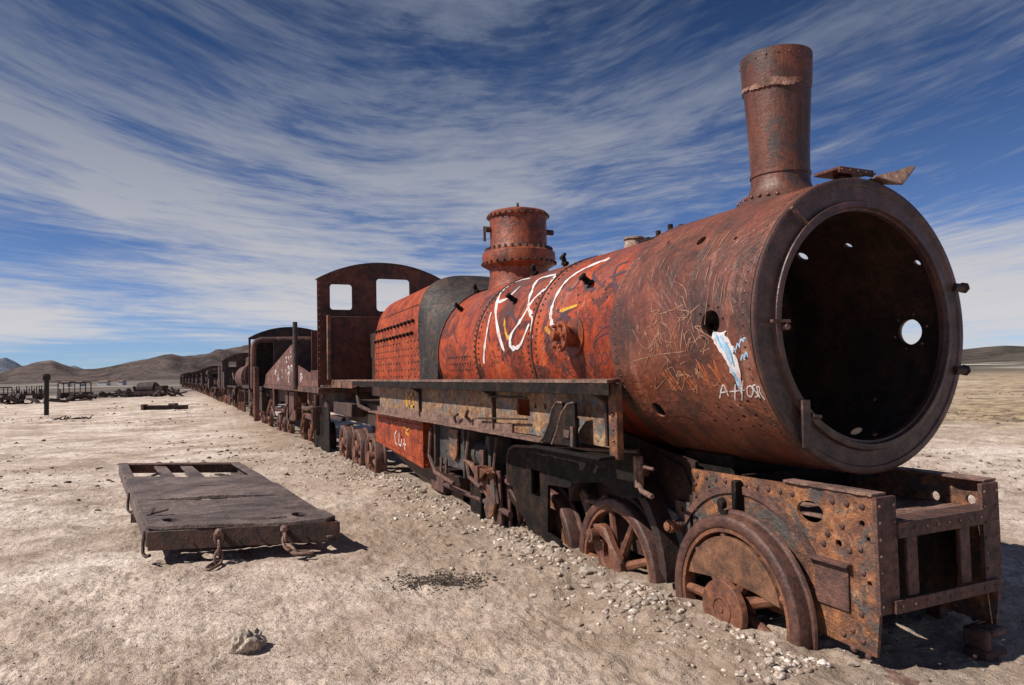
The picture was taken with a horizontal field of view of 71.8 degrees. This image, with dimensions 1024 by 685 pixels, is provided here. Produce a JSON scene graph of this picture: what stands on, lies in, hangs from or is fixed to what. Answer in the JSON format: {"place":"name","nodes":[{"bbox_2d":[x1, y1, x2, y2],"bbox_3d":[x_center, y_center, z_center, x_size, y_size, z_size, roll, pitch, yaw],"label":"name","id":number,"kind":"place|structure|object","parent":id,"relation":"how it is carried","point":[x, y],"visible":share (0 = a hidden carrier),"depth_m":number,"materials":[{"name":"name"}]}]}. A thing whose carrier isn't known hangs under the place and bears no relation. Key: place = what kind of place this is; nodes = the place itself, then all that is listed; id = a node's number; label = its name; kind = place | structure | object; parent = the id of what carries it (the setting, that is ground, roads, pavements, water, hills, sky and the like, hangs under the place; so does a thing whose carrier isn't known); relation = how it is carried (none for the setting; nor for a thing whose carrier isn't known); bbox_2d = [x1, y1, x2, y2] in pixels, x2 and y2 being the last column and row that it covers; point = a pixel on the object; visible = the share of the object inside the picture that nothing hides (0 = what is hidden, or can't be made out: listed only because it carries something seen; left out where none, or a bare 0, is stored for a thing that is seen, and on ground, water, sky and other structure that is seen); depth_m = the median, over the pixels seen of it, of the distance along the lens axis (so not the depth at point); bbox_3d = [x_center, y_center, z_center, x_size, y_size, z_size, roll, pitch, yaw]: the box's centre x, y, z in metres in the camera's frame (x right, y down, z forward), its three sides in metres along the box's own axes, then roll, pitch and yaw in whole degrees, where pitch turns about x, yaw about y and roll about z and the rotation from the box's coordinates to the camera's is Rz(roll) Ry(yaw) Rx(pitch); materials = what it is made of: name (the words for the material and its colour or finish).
{"place":"outdoors","nodes":[
{"label":"outdoors","id":0,"kind":"place"},
{"bbox_2d":[0,358,82,372],"bbox_3d":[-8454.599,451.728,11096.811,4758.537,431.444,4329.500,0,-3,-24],"label":"snow mountain","id":1,"kind":"structure","parent":0,"point":[6,364],"depth_m":11235.70,"materials":[{"name":"snow"}]},
{"bbox_2d":[0,345,247,383],"bbox_3d":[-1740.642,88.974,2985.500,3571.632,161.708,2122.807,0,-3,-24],"label":"hills","id":2,"kind":"structure","parent":0,"point":[167,367],"depth_m":2777.88,"materials":[{"name":"soil"}]},
{"bbox_2d":[0,361,1023,684],"bbox_3d":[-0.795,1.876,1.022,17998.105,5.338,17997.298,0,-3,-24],"label":"ground","id":3,"kind":"structure","parent":0,"point":[86,591],"depth_m":5.18,"materials":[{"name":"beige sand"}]},
{"bbox_2d":[0,387,12,399],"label":"skeleton wagon","id":4,"kind":"object","parent":3,"relation":"on","point":[1,395],"visible":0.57,"depth_m":90.20,"materials":[{"name":"brown metal"}]},
{"bbox_2d":[0,393,20,403],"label":"scrap heap","id":5,"kind":"object","parent":3,"relation":"on","point":[18,395],"visible":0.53,"depth_m":73.04,"materials":[{"name":"brown metal"}]},
{"bbox_2d":[13,385,43,399],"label":"skeleton wagon","id":6,"kind":"object","parent":3,"relation":"on","point":[25,394],"visible":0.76,"depth_m":85.05,"materials":[{"name":"brown metal"}]},
{"bbox_2d":[2,390,68,404],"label":"scrap heap","id":7,"kind":"object","parent":3,"relation":"on","point":[32,400],"visible":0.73,"depth_m":70.24,"materials":[{"name":"brown metal"}]},
{"bbox_2d":[43,374,50,415],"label":"iron post","id":8,"kind":"object","parent":3,"relation":"on","point":[46,378],"visible":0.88,"depth_m":43.82,"materials":[{"name":"brown metal"}]},
{"bbox_2d":[51,415,69,419],"bbox_3d":[-24.600,4.214,38.651,1.073,0.446,0.699,-1,-2,0],"label":"scrap heap","id":9,"kind":"object","parent":3,"relation":"on","point":[66,418],"visible":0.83,"depth_m":38.57,"materials":[{"name":"brown metal"}]},
{"bbox_2d":[60,381,71,386],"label":"hut","id":10,"kind":"object","parent":3,"relation":"on","point":[65,384],"visible":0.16,"depth_m":436.92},
{"bbox_2d":[42,389,92,400],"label":"scrap heap","id":11,"kind":"object","parent":3,"relation":"on","point":[81,397],"visible":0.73,"depth_m":77.83,"materials":[{"name":"brown metal"}]},
{"bbox_2d":[57,382,91,398],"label":"skeleton wagon","id":12,"kind":"object","parent":3,"relation":"on","point":[64,395],"visible":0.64,"depth_m":90.76,"materials":[{"name":"brown metal"}]},
{"bbox_2d":[75,381,84,385],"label":"hut","id":13,"kind":"object","parent":3,"relation":"on","point":[78,384],"visible":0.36,"depth_m":441.89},
{"bbox_2d":[70,415,92,418],"bbox_3d":[-23.795,4.192,39.225,0.973,0.365,0.664,-1,-2,0],"label":"scrap heap","id":14,"kind":"object","parent":3,"relation":"on","point":[90,417],"visible":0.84,"depth_m":39.06,"materials":[{"name":"metal"}]},
{"bbox_2d":[65,393,107,399],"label":"scrap heap","id":15,"kind":"object","parent":3,"relation":"on","point":[94,396],"visible":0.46,"depth_m":84.80,"materials":[{"name":"brown metal"}]},
{"bbox_2d":[97,380,110,385],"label":"hut","id":16,"kind":"object","parent":3,"relation":"on","point":[104,383],"visible":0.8,"depth_m":447.48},
{"bbox_2d":[98,389,127,397],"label":"scrap heap","id":17,"kind":"object","parent":3,"relation":"on","point":[106,396],"visible":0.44,"depth_m":90.19,"materials":[{"name":"brown metal"}]},
{"bbox_2d":[117,380,126,384],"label":"hut","id":18,"kind":"object","parent":3,"relation":"on","point":[121,382],"visible":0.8,"depth_m":452.56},
{"bbox_2d":[108,393,148,397],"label":"scrap heap","id":19,"kind":"object","parent":3,"relation":"on","point":[125,395],"visible":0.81,"depth_m":89.14,"materials":[{"name":"brown metal"}]},
{"bbox_2d":[119,386,147,396],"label":"scrap heap","id":20,"kind":"object","parent":3,"relation":"on","point":[134,389],"visible":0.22,"depth_m":94.49,"materials":[{"name":"brown metal"}]},
{"bbox_2d":[133,382,168,395],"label":"boiler wreck","id":21,"kind":"object","parent":3,"relation":"on","point":[150,388],"visible":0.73,"depth_m":92.59,"materials":[{"name":"brown metal"}]},
{"bbox_2d":[140,403,187,409],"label":"girder","id":22,"kind":"object","parent":3,"relation":"on","point":[171,406],"visible":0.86,"depth_m":48.41,"materials":[{"name":"brown metal"}]},
{"bbox_2d":[148,389,186,396],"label":"scrap heap","id":23,"kind":"object","parent":3,"relation":"on","point":[171,393],"visible":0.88,"depth_m":87.61,"materials":[{"name":"brown metal"}]},
{"bbox_2d":[183,372,190,387],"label":"derelict locomotive","id":24,"kind":"object","parent":3,"relation":"on","point":[184,379],"visible":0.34,"depth_m":177.00,"materials":[{"name":"brown metal"}]},
{"bbox_2d":[186,373,192,388],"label":"derelict locomotive","id":25,"kind":"object","parent":3,"relation":"on","point":[187,380],"visible":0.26,"depth_m":158.91,"materials":[{"name":"brown metal"}]},
{"bbox_2d":[189,371,195,389],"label":"derelict locomotive","id":26,"kind":"object","parent":3,"relation":"on","point":[190,379],"visible":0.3,"depth_m":140.96,"materials":[{"name":"brown metal"}]},
{"bbox_2d":[192,372,200,391],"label":"derelict locomotive","id":27,"kind":"object","parent":3,"relation":"on","point":[194,381],"visible":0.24,"depth_m":122.69,"materials":[{"name":"brown metal"}]},
{"bbox_2d":[196,369,208,393],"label":"derelict locomotive","id":28,"kind":"object","parent":3,"relation":"on","point":[199,379],"visible":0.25,"depth_m":104.57,"materials":[{"name":"brown metal"}]},
{"bbox_2d":[201,366,218,396],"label":"derelict locomotive","id":29,"kind":"object","parent":3,"relation":"on","point":[204,379],"visible":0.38,"depth_m":86.42,"materials":[{"name":"brown metal"}]},
{"bbox_2d":[207,374,227,398],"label":"derelict tender","id":30,"kind":"object","parent":3,"relation":"on","point":[214,375],"visible":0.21,"depth_m":76.99,"materials":[{"name":"brown metal"}]},
{"bbox_2d":[207,368,228,401],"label":"derelict locomotive","id":31,"kind":"object","parent":3,"relation":"on","point":[213,384],"visible":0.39,"depth_m":68.07,"materials":[{"name":"brown metal"}]},
{"bbox_2d":[118,462,339,570],"bbox_3d":[-3.571,1.807,8.126,1.520,0.437,5.486,0,-3,-32],"label":"wagon chassis","id":32,"kind":"object","parent":3,"relation":"on","point":[254,508],"visible":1,"depth_m":6.75,"materials":[{"name":"brown wood"}]},
{"bbox_2d":[217,365,247,404],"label":"derelict tender","id":33,"kind":"object","parent":3,"relation":"on","point":[220,387],"visible":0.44,"depth_m":55.04,"materials":[{"name":"brown metal"}]},
{"bbox_2d":[221,353,248,411],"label":"derelict locomotive","id":34,"kind":"object","parent":3,"relation":"on","point":[232,379],"visible":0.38,"depth_m":48.86,"materials":[{"name":"brown metal"}]},
{"bbox_2d":[229,628,266,654],"bbox_3d":[-1.541,1.764,4.136,0.178,0.203,0.204,-1,-2,2],"label":"rock","id":35,"kind":"object","parent":3,"relation":"on","point":[247,641],"visible":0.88,"depth_m":4.08,"materials":[{"name":"beige stone"}]},
{"bbox_2d":[242,327,310,426],"bbox_3d":[-10.735,1.642,32.568,3.240,4.118,11.730,0,-3,-24],"label":"derelict locomotive","id":36,"kind":"object","parent":3,"relation":"on","point":[260,365],"visible":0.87,"depth_m":28.10,"materials":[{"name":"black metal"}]},
{"bbox_2d":[263,322,379,448],"bbox_3d":[-5.811,1.338,21.599,2.482,3.468,12.777,0,-3,-24],"label":"coal tender","id":37,"kind":"object","parent":3,"relation":"on","point":[303,396],"visible":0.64,"depth_m":19.10,"materials":[{"name":"brown metal"}]},
{"bbox_2d":[416,494,426,498],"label":"stone","id":38,"kind":"object","parent":3,"relation":"on","point":[422,496],"visible":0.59,"depth_m":8.83,"materials":[{"name":"beige stone"}]},
{"bbox_2d":[381,567,514,597],"bbox_3d":[-0.550,1.802,5.391,1.060,0.073,0.842,0,-3,-24],"label":"dark soil patch","id":39,"kind":"object","parent":3,"relation":"on","point":[439,579],"visible":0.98,"depth_m":5.34,"materials":[{"name":"brown soil"}]},
{"bbox_2d":[460,530,467,534],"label":"stone","id":40,"kind":"object","parent":3,"relation":"on","point":[463,532],"visible":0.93,"depth_m":6.82,"materials":[{"name":"beige stone"}]},
{"bbox_2d":[489,527,497,533],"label":"stone","id":41,"kind":"object","parent":3,"relation":"on","point":[493,530],"visible":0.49,"depth_m":6.91,"materials":[{"name":"beige stone"}]},
{"bbox_2d":[494,542,502,548],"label":"stone","id":42,"kind":"object","parent":3,"relation":"on","point":[499,544],"visible":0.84,"depth_m":6.26,"materials":[{"name":"beige stone"}]},
{"bbox_2d":[500,531,509,537],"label":"stone","id":43,"kind":"object","parent":3,"relation":"on","point":[504,534],"visible":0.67,"depth_m":6.48,"materials":[{"name":"beige stone"}]},
{"bbox_2d":[501,552,510,556],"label":"stone","id":44,"kind":"object","parent":3,"relation":"on","point":[506,554],"visible":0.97,"depth_m":5.96,"materials":[{"name":"beige stone"}]},
{"bbox_2d":[0,387,1023,519],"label":"scattered debris","id":45,"kind":"object","parent":3,"relation":"on","point":[956,413],"visible":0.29,"depth_m":15.96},
{"bbox_2d":[522,548,536,553],"bbox_3d":[0.146,1.779,6.027,0.136,0.057,0.122,-4,-3,-17],"label":"stone","id":46,"kind":"object","parent":3,"relation":"on","point":[528,550],"visible":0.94,"depth_m":6.00,"materials":[{"name":"beige stone"}]},
{"bbox_2d":[272,442,833,683],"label":"rubble","id":47,"kind":"object","parent":3,"relation":"on","point":[780,673],"visible":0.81,"depth_m":4.70,"materials":[{"name":"beige gravel"}]},
{"bbox_2d":[548,541,559,547],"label":"stone","id":48,"kind":"object","parent":3,"relation":"on","point":[554,544],"visible":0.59,"depth_m":6.17,"materials":[{"name":"beige stone"}]},
{"bbox_2d":[560,563,567,568],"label":"stone","id":49,"kind":"object","parent":3,"relation":"on","point":[564,566],"visible":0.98,"depth_m":5.52,"materials":[{"name":"beige stone"}]},
{"bbox_2d":[579,566,600,574],"bbox_3d":[0.591,1.760,5.425,0.159,0.083,0.113,0,-3,-25],"label":"stone","id":50,"kind":"object","parent":3,"relation":"on","point":[584,570],"visible":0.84,"depth_m":5.39,"materials":[{"name":"beige stone"}]},
{"bbox_2d":[593,582,611,588],"bbox_3d":[0.651,1.765,5.119,0.089,0.055,0.143,-7,-5,-41],"label":"stone","id":51,"kind":"object","parent":3,"relation":"on","point":[598,585],"visible":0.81,"depth_m":5.10,"materials":[{"name":"beige stone"}]},
{"bbox_2d":[606,593,617,597],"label":"stone","id":52,"kind":"object","parent":3,"relation":"on","point":[610,595],"visible":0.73,"depth_m":4.79,"materials":[{"name":"beige stone"}]},
{"bbox_2d":[616,582,627,588],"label":"stone","id":53,"kind":"object","parent":3,"relation":"on","point":[622,585],"visible":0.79,"depth_m":5.06,"materials":[{"name":"beige stone"}]},
{"bbox_2d":[626,620,638,627],"bbox_3d":[0.740,1.735,4.351,0.076,0.040,0.069,-3,-3,30],"label":"stone","id":54,"kind":"object","parent":3,"relation":"on","point":[631,624],"visible":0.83,"depth_m":4.34,"materials":[{"name":"beige stone"}]},
{"bbox_2d":[633,600,641,607],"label":"stone","id":55,"kind":"object","parent":3,"relation":"on","point":[637,604],"visible":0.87,"depth_m":4.55,"materials":[{"name":"beige stone"}]},
{"bbox_2d":[646,595,658,602],"bbox_3d":[0.923,1.671,4.619,0.080,0.050,0.111,11,4,38],"label":"stone","id":56,"kind":"object","parent":3,"relation":"on","point":[652,598],"visible":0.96,"depth_m":4.59,"materials":[{"name":"beige stone"}]},
{"bbox_2d":[649,625,658,632],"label":"stone","id":57,"kind":"object","parent":3,"relation":"on","point":[651,629],"visible":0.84,"depth_m":4.21,"materials":[{"name":"beige stone"}]},
{"bbox_2d":[311,44,1006,684],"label":"steam locomotive","id":58,"kind":"object","parent":3,"relation":"on","point":[745,406],"visible":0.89,"depth_m":4.88,"materials":[{"name":"brown metal"}]},
{"bbox_2d":[662,589,671,597],"bbox_3d":[1.033,1.703,4.780,0.082,0.065,0.097,0,-3,-29],"label":"stone","id":59,"kind":"object","parent":3,"relation":"on","point":[667,594],"visible":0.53,"depth_m":4.75,"materials":[{"name":"beige stone"}]},
{"bbox_2d":[669,614,685,622],"bbox_3d":[1.016,1.710,4.369,0.144,0.069,0.102,19,-17,-28],"label":"stone","id":60,"kind":"object","parent":3,"relation":"on","point":[679,618],"visible":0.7,"depth_m":4.34,"materials":[{"name":"beige stone"}]},
{"bbox_2d":[846,661,858,666],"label":"stone","id":61,"kind":"object","parent":3,"relation":"on","point":[853,663],"visible":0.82,"depth_m":3.65,"materials":[{"name":"beige stone"}]},
{"bbox_2d":[0,0,1023,368],"label":"sky","id":62,"kind":"structure","parent":0,"point":[178,177],"materials":[{"name":"blue"}]},
{"bbox_2d":[962,346,1023,362],"bbox_3d":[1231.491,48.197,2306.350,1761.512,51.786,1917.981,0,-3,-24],"label":"dark hill","id":63,"kind":"structure","parent":0,"point":[1000,354],"depth_m":2017.55,"materials":[{"name":"soil"}]}
]}

